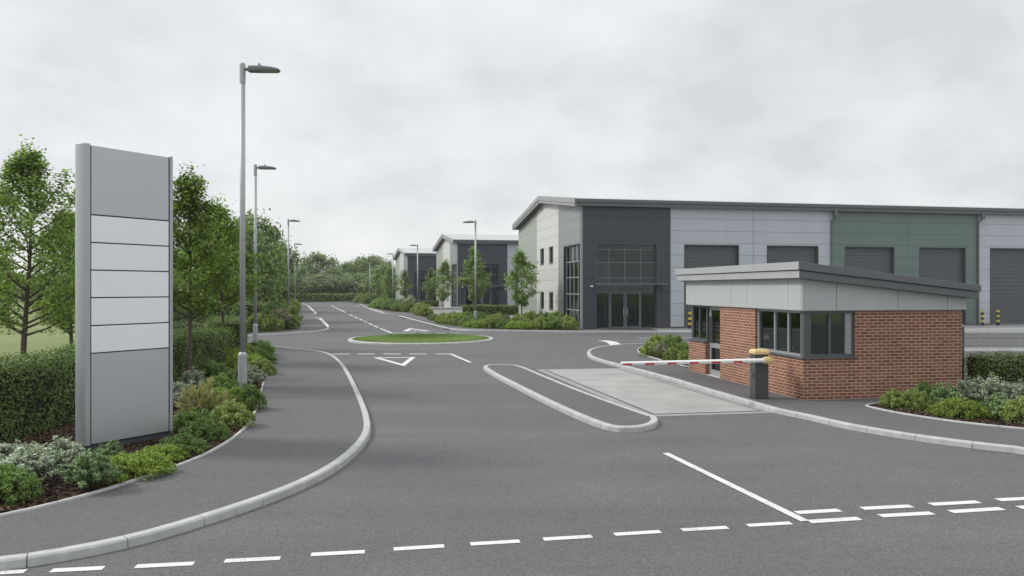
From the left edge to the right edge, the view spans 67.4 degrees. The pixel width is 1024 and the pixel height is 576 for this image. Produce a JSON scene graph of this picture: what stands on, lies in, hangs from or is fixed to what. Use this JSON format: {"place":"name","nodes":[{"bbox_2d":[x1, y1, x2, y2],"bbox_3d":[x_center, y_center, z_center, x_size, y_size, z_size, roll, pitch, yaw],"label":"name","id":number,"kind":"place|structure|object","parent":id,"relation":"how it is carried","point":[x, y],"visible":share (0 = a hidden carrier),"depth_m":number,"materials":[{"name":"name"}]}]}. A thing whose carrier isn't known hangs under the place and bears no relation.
{"place":"outdoors","nodes":[
{"label":"outdoors","id":0,"kind":"place"},
{"bbox_2d":[0,297,74,357],"bbox_3d":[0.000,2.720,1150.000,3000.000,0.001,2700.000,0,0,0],"label":"ground","id":1,"kind":"structure","parent":0,"point":[11,343],"depth_m":41.37,"materials":[{"name":"green plant"}]},
{"bbox_2d":[0,134,74,354],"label":"leafy tree","id":2,"kind":"object","parent":1,"relation":"on","point":[24,167],"visible":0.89,"depth_m":22.36,"materials":[{"name":"green plant"}]},
{"bbox_2d":[10,200,74,351],"bbox_3d":[-15.455,-0.149,26.972,3.409,5.858,3.451,0,0,34],"label":"leafy tree","id":3,"kind":"object","parent":1,"relation":"on","point":[69,330],"visible":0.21,"depth_m":26.62,"materials":[{"name":"green plant"}]},
{"bbox_2d":[0,374,263,513],"bbox_3d":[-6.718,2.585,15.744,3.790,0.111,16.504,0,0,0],"label":"bark chips","id":4,"kind":"object","parent":1,"relation":"on","point":[56,495],"visible":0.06,"depth_m":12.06,"materials":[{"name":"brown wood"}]},
{"bbox_2d":[0,439,29,459],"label":"silver shrub","id":5,"kind":"object","parent":4,"relation":"on","point":[5,449],"visible":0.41,"depth_m":10.86,"materials":[{"name":"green plant"}]},
{"bbox_2d":[0,462,47,506],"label":"rounded shrub","id":6,"kind":"object","parent":4,"relation":"on","point":[11,477],"visible":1,"depth_m":9.34,"materials":[{"name":"green plant"}]},
{"bbox_2d":[0,441,66,479],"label":"silver shrub","id":7,"kind":"object","parent":4,"relation":"on","point":[35,459],"visible":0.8,"depth_m":10.08,"materials":[{"name":"green plant"}]},
{"bbox_2d":[43,435,91,470],"bbox_3d":[-6.344,2.353,10.796,0.748,0.547,0.781,0,0,7],"label":"silver shrub","id":8,"kind":"object","parent":4,"relation":"on","point":[68,450],"visible":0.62,"depth_m":10.77,"materials":[{"name":"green plant"}]},
{"bbox_2d":[57,447,123,489],"bbox_3d":[-5.442,2.341,9.957,0.724,0.584,0.724,0,0,34],"label":"feathery shrub","id":9,"kind":"object","parent":4,"relation":"on","point":[86,472],"visible":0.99,"depth_m":9.83,"materials":[{"name":"green plant"}]},
{"bbox_2d":[92,439,127,455],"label":"feathery shrub","id":10,"kind":"object","parent":4,"relation":"on","point":[111,447],"visible":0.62,"depth_m":11.43,"materials":[{"name":"green plant"}]},
{"bbox_2d":[0,324,238,443],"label":"clipped hedge","id":11,"kind":"object","parent":4,"relation":"on","point":[37,392],"visible":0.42,"depth_m":14.21,"materials":[{"name":"green plant"}]},
{"bbox_2d":[75,143,172,450],"bbox_3d":[-6.456,0.254,12.848,0.324,5.092,1.595,0,0,32],"label":"totem sign","id":12,"kind":"object","parent":4,"relation":"on","point":[124,297],"visible":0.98,"depth_m":12.64,"materials":[{"name":"silver metal"}]},
{"bbox_2d":[0,371,267,516],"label":"bed edging","id":13,"kind":"object","parent":4,"relation":"on","point":[238,433],"visible":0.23,"depth_m":10.01,"materials":[{"name":"concrete"}]},
{"bbox_2d":[95,450,176,484],"bbox_3d":[-5.336,2.462,10.706,1.240,0.341,1.270,0,0,-41],"label":"spreading shrub","id":14,"kind":"object","parent":4,"relation":"on","point":[144,458],"visible":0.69,"depth_m":10.58,"materials":[{"name":"green plant"}]},
{"bbox_2d":[132,442,188,465],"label":"spreading shrub","id":15,"kind":"object","parent":4,"relation":"on","point":[172,451],"visible":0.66,"depth_m":11.52,"materials":[{"name":"green plant"}]},
{"bbox_2d":[156,432,210,456],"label":"rounded shrub","id":16,"kind":"object","parent":4,"relation":"on","point":[192,443],"visible":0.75,"depth_m":12.00,"materials":[{"name":"green plant"}]},
{"bbox_2d":[173,380,197,409],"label":"silver shrub","id":17,"kind":"object","parent":4,"relation":"on","point":[177,388],"visible":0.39,"depth_m":16.33,"materials":[{"name":"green plant"}]},
{"bbox_2d":[176,366,206,388],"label":"silver shrub","id":18,"kind":"object","parent":4,"relation":"on","point":[194,376],"visible":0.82,"depth_m":19.16,"materials":[{"name":"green plant"}]},
{"bbox_2d":[171,407,216,432],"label":"rounded shrub","id":19,"kind":"object","parent":4,"relation":"on","point":[184,417],"visible":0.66,"depth_m":13.90,"materials":[{"name":"green plant"}]},
{"bbox_2d":[176,417,231,443],"bbox_3d":[-5.275,2.422,13.143,0.963,0.409,0.942,0,0,-36],"label":"rounded shrub","id":20,"kind":"object","parent":4,"relation":"on","point":[208,426],"visible":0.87,"depth_m":12.98,"materials":[{"name":"green plant"}]},
{"bbox_2d":[173,162,251,380],"bbox_3d":[-8.456,-0.285,20.066,2.697,5.982,2.657,0,0,33],"label":"leafy tree","id":21,"kind":"object","parent":4,"relation":"on","point":[187,205],"visible":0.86,"depth_m":19.90,"materials":[{"name":"green plant"}]},
{"bbox_2d":[197,360,232,378],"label":"rounded shrub","id":22,"kind":"object","parent":4,"relation":"on","point":[212,368],"visible":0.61,"depth_m":21.50,"materials":[{"name":"green plant"}]},
{"bbox_2d":[202,372,238,392],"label":"rounded shrub","id":23,"kind":"object","parent":4,"relation":"on","point":[222,380],"visible":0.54,"depth_m":18.19,"materials":[{"name":"green plant"}]},
{"bbox_2d":[197,386,251,411],"bbox_3d":[-6.069,2.368,16.347,1.204,0.563,1.258,0,0,9],"label":"spreading shrub","id":24,"kind":"object","parent":4,"relation":"on","point":[228,397],"visible":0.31,"depth_m":16.20,"materials":[{"name":"green plant"}]},
{"bbox_2d":[204,313,248,347],"bbox_3d":[-10.892,1.830,29.252,1.660,1.675,4.172,0,0,-21],"label":"clipped hedge","id":25,"kind":"object","parent":4,"relation":"on","point":[229,322],"visible":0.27,"depth_m":27.66,"materials":[{"name":"green plant"}]},
{"bbox_2d":[182,193,276,328],"bbox_3d":[-9.984,-0.296,26.674,3.143,5.991,3.410,0,0,0],"label":"leafy tree","id":26,"kind":"object","parent":4,"relation":"on","point":[232,229],"visible":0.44,"depth_m":26.49,"materials":[{"name":"green plant"}]},
{"bbox_2d":[207,400,255,429],"bbox_3d":[-5.284,2.358,14.406,0.946,0.548,1.026,0,0,11],"label":"rounded shrub","id":27,"kind":"object","parent":4,"relation":"on","point":[225,413],"visible":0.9,"depth_m":14.26,"materials":[{"name":"green plant"}]},
{"bbox_2d":[221,353,267,368],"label":"spreading shrub","id":28,"kind":"object","parent":4,"relation":"on","point":[232,361],"visible":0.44,"depth_m":23.28,"materials":[{"name":"green plant"}]},
{"bbox_2d":[229,382,270,411],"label":"rounded shrub","id":29,"kind":"object","parent":4,"relation":"on","point":[254,396],"visible":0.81,"depth_m":16.29,"materials":[{"name":"green plant"}]},
{"bbox_2d":[247,365,267,386],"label":"silver shrub","id":30,"kind":"object","parent":4,"relation":"on","point":[254,376],"visible":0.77,"depth_m":19.91,"materials":[{"name":"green plant"}]},
{"bbox_2d":[238,63,280,387],"bbox_3d":[-6.083,-1.350,18.457,0.990,8.096,0.230,0,0,-1],"label":"street lamp","id":31,"kind":"object","parent":4,"relation":"on","point":[242,354],"visible":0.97,"depth_m":18.39,"materials":[{"name":"grey metal"}]},
{"bbox_2d":[247,356,277,375],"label":"rounded shrub","id":32,"kind":"object","parent":4,"relation":"on","point":[259,362],"visible":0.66,"depth_m":23.01,"materials":[{"name":"green plant"}]},
{"bbox_2d":[253,164,275,341],"bbox_3d":[-10.704,-1.322,33.207,0.990,8.038,0.230,0,0,-1],"label":"street lamp","id":33,"kind":"object","parent":4,"relation":"on","point":[255,324],"visible":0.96,"depth_m":33.14,"materials":[{"name":"grey metal"}]},
{"bbox_2d":[290,275,317,293],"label":"woodland bush","id":34,"kind":"object","parent":1,"relation":"on","point":[301,285],"visible":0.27,"depth_m":149.48,"materials":[{"name":"green plant"}]},
{"bbox_2d":[297,250,339,276],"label":"woodland tree","id":35,"kind":"object","parent":1,"relation":"on","point":[316,260],"visible":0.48,"depth_m":188.43,"materials":[{"name":"green plant"}]},
{"bbox_2d":[307,271,353,294],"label":"woodland bush","id":36,"kind":"object","parent":1,"relation":"on","point":[330,280],"visible":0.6,"depth_m":155.96,"materials":[{"name":"green plant"}]},
{"bbox_2d":[289,293,373,301],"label":"clipped hedge","id":37,"kind":"object","parent":1,"relation":"on","point":[323,297],"visible":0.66,"depth_m":146.92,"materials":[{"name":"green plant"}]},
{"bbox_2d":[334,270,370,294],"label":"woodland bush","id":38,"kind":"object","parent":1,"relation":"on","point":[355,279],"visible":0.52,"depth_m":158.20,"materials":[{"name":"green plant"}]},
{"bbox_2d":[348,253,395,275],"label":"woodland tree","id":39,"kind":"object","parent":1,"relation":"on","point":[374,260],"visible":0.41,"depth_m":176.85,"materials":[{"name":"green plant"}]},
{"bbox_2d":[0,347,363,557],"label":"pavement","id":40,"kind":"structure","parent":0,"point":[309,420],"depth_m":11.02,"materials":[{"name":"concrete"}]},
{"bbox_2d":[173,377,237,413],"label":"ornamental grass","id":41,"kind":"object","parent":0,"point":[200,396],"depth_m":15.12,"materials":[{"name":"green plant"}]},
{"bbox_2d":[248,317,326,334],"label":"pavement","id":42,"kind":"structure","parent":0,"point":[312,324],"depth_m":50.65,"materials":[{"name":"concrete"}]},
{"bbox_2d":[246,329,293,332],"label":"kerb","id":43,"kind":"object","parent":42,"relation":"on","point":[273,330],"visible":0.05,"depth_m":46.98,"materials":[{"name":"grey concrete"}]},
{"bbox_2d":[173,304,234,322],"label":"clipped hedge","id":44,"kind":"object","parent":43,"relation":"on","point":[178,317],"visible":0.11,"depth_m":46.86,"materials":[{"name":"green plant"}]},
{"bbox_2d":[217,216,283,313],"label":"hedgerow tree","id":45,"kind":"object","parent":43,"relation":"on","point":[261,248],"visible":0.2,"depth_m":49.66,"materials":[{"name":"green plant"}]},
{"bbox_2d":[231,295,279,331],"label":"clipped hedge","id":46,"kind":"object","parent":43,"relation":"on","point":[261,306],"visible":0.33,"depth_m":45.64,"materials":[{"name":"green plant"}]},
{"bbox_2d":[245,307,271,331],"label":"rounded shrub","id":47,"kind":"object","parent":43,"relation":"on","point":[262,322],"visible":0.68,"depth_m":45.30,"materials":[{"name":"green plant"}]},
{"bbox_2d":[229,208,290,304],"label":"hedgerow tree","id":48,"kind":"object","parent":43,"relation":"on","point":[273,230],"visible":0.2,"depth_m":61.73,"materials":[{"name":"green plant"}]},
{"bbox_2d":[298,303,314,314],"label":"pavement","id":49,"kind":"structure","parent":0,"point":[305,310],"depth_m":85.14,"materials":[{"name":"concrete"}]},
{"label":"planting bed","id":50,"kind":"structure","parent":49,"relation":"on","visible":0},
{"bbox_2d":[272,245,295,295],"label":"street tree","id":51,"kind":"object","parent":50,"relation":"on","point":[282,266],"visible":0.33,"depth_m":78.00,"materials":[{"name":"green plant"}]},
{"bbox_2d":[264,235,304,303],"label":"hedgerow tree","id":52,"kind":"object","parent":50,"relation":"on","point":[292,258],"visible":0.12,"depth_m":84.87,"materials":[{"name":"green plant"}]},
{"bbox_2d":[347,302,407,312],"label":"pavement","id":53,"kind":"structure","parent":0,"point":[383,311],"depth_m":88.92,"materials":[{"name":"concrete"}]},
{"bbox_2d":[393,248,435,300],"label":"warehouse","id":54,"kind":"structure","parent":53,"relation":"on","point":[405,258],"depth_m":126.08,"materials":[{"name":"silver metal"}]},
{"bbox_2d":[421,267,437,303],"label":"street tree","id":55,"kind":"object","parent":53,"relation":"on","point":[426,286],"visible":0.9,"depth_m":91.89,"materials":[{"name":"green plant"}]},
{"bbox_2d":[432,234,518,306],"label":"warehouse","id":56,"kind":"structure","parent":53,"relation":"on","point":[496,252],"depth_m":91.04,"materials":[{"name":"silver metal"}]},
{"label":"planting bed","id":57,"kind":"structure","parent":53,"relation":"on","visible":0},
{"bbox_2d":[380,267,400,298],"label":"street tree","id":58,"kind":"object","parent":57,"relation":"on","point":[390,274],"visible":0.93,"depth_m":111.63,"materials":[{"name":"green plant"}]},
{"bbox_2d":[394,269,412,297],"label":"street tree","id":59,"kind":"object","parent":57,"relation":"on","point":[404,279],"visible":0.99,"depth_m":103.82,"materials":[{"name":"green plant"}]},
{"bbox_2d":[0,302,1023,575],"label":"road","id":60,"kind":"structure","parent":0,"point":[454,456],"depth_m":10.04,"materials":[{"name":"grey asphalt"}]},
{"bbox_2d":[0,346,370,570],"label":"kerb","id":61,"kind":"structure","parent":60,"relation":"on","point":[36,558],"depth_m":8.63,"materials":[{"name":"concrete"}]},
{"bbox_2d":[348,335,493,345],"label":"roundabout kerb","id":62,"kind":"structure","parent":60,"relation":"on","point":[490,339],"depth_m":36.55,"materials":[{"name":"concrete"}]},
{"bbox_2d":[352,333,488,342],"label":"roundabout lawn","id":63,"kind":"structure","parent":62,"relation":"on","point":[442,339],"depth_m":37.90,"materials":[{"name":"green plant"}]},
{"bbox_2d":[0,306,1023,573],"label":"road markings","id":64,"kind":"object","parent":60,"relation":"on","point":[754,496],"visible":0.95,"depth_m":8.90,"materials":[{"name":"paint"}]},
{"bbox_2d":[488,365,650,425],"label":"traffic island","id":65,"kind":"structure","parent":60,"relation":"on","point":[591,406],"depth_m":18.09,"materials":[{"name":"concrete"}]},
{"bbox_2d":[483,364,657,431],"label":"kerb","id":66,"kind":"structure","parent":60,"relation":"on","point":[652,423],"depth_m":16.63,"materials":[{"name":"concrete"}]},
{"bbox_2d":[546,369,760,414],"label":"concrete slab","id":67,"kind":"structure","parent":60,"relation":"on","point":[650,395],"depth_m":19.55,"materials":[{"name":"grey concrete"}]},
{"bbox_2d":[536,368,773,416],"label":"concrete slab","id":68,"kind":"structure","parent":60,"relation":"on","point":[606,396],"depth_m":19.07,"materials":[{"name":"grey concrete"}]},
{"bbox_2d":[402,315,1022,333],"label":"kerb","id":69,"kind":"structure","parent":60,"relation":"on","point":[630,331],"depth_m":46.43,"materials":[{"name":"concrete"}]},
{"bbox_2d":[587,343,1023,454],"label":"kerb","id":70,"kind":"structure","parent":60,"relation":"on","point":[925,438],"depth_m":14.96,"materials":[{"name":"concrete"}]},
{"bbox_2d":[0,0,1023,275],"label":"sky","id":71,"kind":"structure","parent":0,"point":[385,126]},
{"bbox_2d":[404,315,657,332],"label":"pavement","id":72,"kind":"structure","parent":0,"point":[421,318],"depth_m":50.65,"materials":[{"name":"concrete"}]},
{"bbox_2d":[459,304,518,314],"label":"clipped hedge","id":73,"kind":"object","parent":72,"relation":"on","point":[502,308],"visible":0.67,"depth_m":73.64,"materials":[{"name":"green plant"}]},
{"bbox_2d":[418,315,576,329],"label":"planting bed","id":74,"kind":"object","parent":72,"relation":"on","point":[517,329],"visible":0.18,"depth_m":48.02,"materials":[{"name":"brown soil"}]},
{"bbox_2d":[427,259,457,306],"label":"street tree","id":75,"kind":"object","parent":74,"relation":"on","point":[443,269],"visible":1,"depth_m":75.82,"materials":[{"name":"green plant"}]},
{"bbox_2d":[455,246,492,310],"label":"street tree","id":76,"kind":"object","parent":74,"relation":"on","point":[469,266],"visible":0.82,"depth_m":60.69,"materials":[{"name":"green plant"}]},
{"bbox_2d":[503,245,540,314],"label":"street tree","id":77,"kind":"object","parent":74,"relation":"on","point":[519,258],"visible":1,"depth_m":53.90,"materials":[{"name":"green plant"}]},
{"bbox_2d":[558,314,580,329],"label":"rounded shrub","id":78,"kind":"object","parent":74,"relation":"on","point":[567,322],"visible":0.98,"depth_m":47.87,"materials":[{"name":"green plant"}]},
{"bbox_2d":[590,343,1023,446],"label":"pavement","id":79,"kind":"structure","parent":0,"point":[856,411],"depth_m":16.60,"materials":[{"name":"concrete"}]},
{"bbox_2d":[638,348,688,367],"bbox_3d":[6.052,2.645,31.030,2.011,0.100,11.943,0,0,12],"label":"planting bed","id":80,"kind":"object","parent":79,"relation":"on","point":[658,357],"visible":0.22,"depth_m":28.89,"materials":[{"name":"brown soil"}]},
{"bbox_2d":[658,333,686,351],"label":"rounded shrub","id":81,"kind":"object","parent":80,"relation":"on","point":[670,340],"visible":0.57,"depth_m":30.42,"materials":[{"name":"green plant"}]},
{"bbox_2d":[620,349,772,398],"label":"barrier gate","id":82,"kind":"structure","parent":79,"relation":"on","point":[759,360],"depth_m":17.98,"materials":[{"name":"white metal"}]},
{"bbox_2d":[675,261,980,399],"bbox_3d":[8.223,1.048,21.557,4.740,3.304,7.405,0,0,-10],"label":"gatehouse","id":83,"kind":"object","parent":79,"relation":"on","point":[822,332],"visible":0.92,"depth_m":18.30,"materials":[{"name":"red brick"}]},
{"bbox_2d":[688,305,709,342],"bbox_3d":[5.790,1.096,23.777,0.215,1.112,1.230,0,0,-10],"label":"window","id":84,"kind":"structure","parent":83,"relation":"in","point":[700,314],"depth_m":23.75,"materials":[{"name":"grey glass"}]},
{"bbox_2d":[710,306,719,376],"bbox_3d":[6.047,1.570,22.675,0.110,2.060,0.970,0,0,-10],"label":"door","id":85,"kind":"structure","parent":83,"relation":"in","point":[714,311],"depth_m":22.84,"materials":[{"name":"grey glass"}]},
{"bbox_2d":[758,309,800,355],"bbox_3d":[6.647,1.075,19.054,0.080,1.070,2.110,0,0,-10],"label":"window","id":86,"kind":"structure","parent":83,"relation":"in","point":[779,331],"depth_m":19.07,"materials":[{"name":"clear glass"}]},
{"bbox_2d":[809,311,852,356],"bbox_3d":[7.472,1.075,18.031,1.150,1.070,0.090,0,0,-10],"label":"window","id":87,"kind":"structure","parent":83,"relation":"in","point":[830,332],"depth_m":18.04,"materials":[{"name":"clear glass"}]},
{"bbox_2d":[869,396,1023,427],"bbox_3d":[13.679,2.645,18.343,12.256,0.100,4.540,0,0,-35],"label":"planting bed","id":88,"kind":"object","parent":79,"relation":"on","point":[958,418],"visible":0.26,"depth_m":15.27,"materials":[{"name":"brown wood"}]},
{"bbox_2d":[879,388,909,408],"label":"rounded shrub","id":89,"kind":"object","parent":88,"relation":"on","point":[890,398],"visible":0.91,"depth_m":16.58,"materials":[{"name":"green plant"}]},
{"bbox_2d":[894,389,931,411],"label":"rounded shrub","id":90,"kind":"object","parent":88,"relation":"on","point":[917,400],"visible":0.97,"depth_m":16.29,"materials":[{"name":"green plant"}]},
{"bbox_2d":[865,403,1023,429],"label":"bed edging","id":91,"kind":"object","parent":88,"relation":"on","point":[866,405],"visible":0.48,"depth_m":15.07,"materials":[{"name":"concrete"}]},
{"bbox_2d":[926,381,968,404],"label":"feathery shrub","id":92,"kind":"object","parent":88,"relation":"on","point":[941,393],"visible":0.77,"depth_m":16.35,"materials":[{"name":"green plant"}]},
{"bbox_2d":[923,396,996,419],"bbox_3d":[9.050,2.421,15.553,1.273,0.433,1.218,0,0,22],"label":"spreading shrub","id":93,"kind":"object","parent":88,"relation":"on","point":[952,406],"visible":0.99,"depth_m":15.31,"materials":[{"name":"green plant"}]},
{"bbox_2d":[955,377,978,400],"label":"silver shrub","id":94,"kind":"object","parent":88,"relation":"on","point":[964,386],"visible":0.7,"depth_m":17.45,"materials":[{"name":"green plant"}]},
{"bbox_2d":[969,372,1008,402],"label":"silver shrub","id":95,"kind":"object","parent":88,"relation":"on","point":[984,388],"visible":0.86,"depth_m":16.87,"materials":[{"name":"green plant"}]},
{"bbox_2d":[980,391,1013,418],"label":"feathery shrub","id":96,"kind":"object","parent":88,"relation":"on","point":[995,403],"visible":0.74,"depth_m":15.24,"materials":[{"name":"green plant"}]},
{"bbox_2d":[998,396,1023,423],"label":"rounded shrub","id":97,"kind":"object","parent":88,"relation":"on","point":[1016,406],"visible":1,"depth_m":14.80,"materials":[{"name":"green plant"}]},
{"bbox_2d":[998,379,1023,399],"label":"silver shrub","id":98,"kind":"object","parent":88,"relation":"on","point":[1016,391],"visible":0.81,"depth_m":16.38,"materials":[{"name":"green plant"}]},
{"bbox_2d":[962,349,1023,393],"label":"clipped hedge","id":99,"kind":"object","parent":79,"relation":"on","point":[1009,368],"visible":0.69,"depth_m":18.54,"materials":[{"name":"green plant"}]},
{"bbox_2d":[962,327,1023,380],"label":"fence","id":100,"kind":"object","parent":79,"relation":"on","point":[974,338],"visible":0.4,"depth_m":19.29,"materials":[{"name":"grey metal"}]},
{"bbox_2d":[634,323,1023,331],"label":"apron","id":101,"kind":"object","parent":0,"point":[998,328],"visible":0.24,"depth_m":49.40,"materials":[{"name":"concrete"}]},
{"bbox_2d":[512,196,1023,328],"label":"warehouse","id":102,"kind":"structure","parent":101,"relation":"on","point":[605,261],"depth_m":52.41,"materials":[{"name":"silver metal"}]},
{"bbox_2d":[685,245,736,327],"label":"shutter door","id":103,"kind":"structure","parent":102,"relation":"in","point":[695,256],"depth_m":50.64,"materials":[{"name":"grey metal"}]},
{"bbox_2d":[768,246,815,263],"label":"shutter door","id":104,"kind":"structure","parent":102,"relation":"in","point":[776,254],"depth_m":51.79,"materials":[{"name":"grey metal"}]},
{"bbox_2d":[846,247,891,273],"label":"shutter door","id":105,"kind":"structure","parent":102,"relation":"in","point":[862,258],"depth_m":52.93,"materials":[{"name":"grey metal"}]},
{"bbox_2d":[920,248,962,324],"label":"shutter door","id":106,"kind":"structure","parent":102,"relation":"in","point":[946,264],"depth_m":54.01,"materials":[{"name":"grey metal"}]},
{"bbox_2d":[991,249,1023,323],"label":"shutter door","id":107,"kind":"structure","parent":102,"relation":"in","point":[1007,265],"depth_m":55.04,"materials":[{"name":"grey metal"}]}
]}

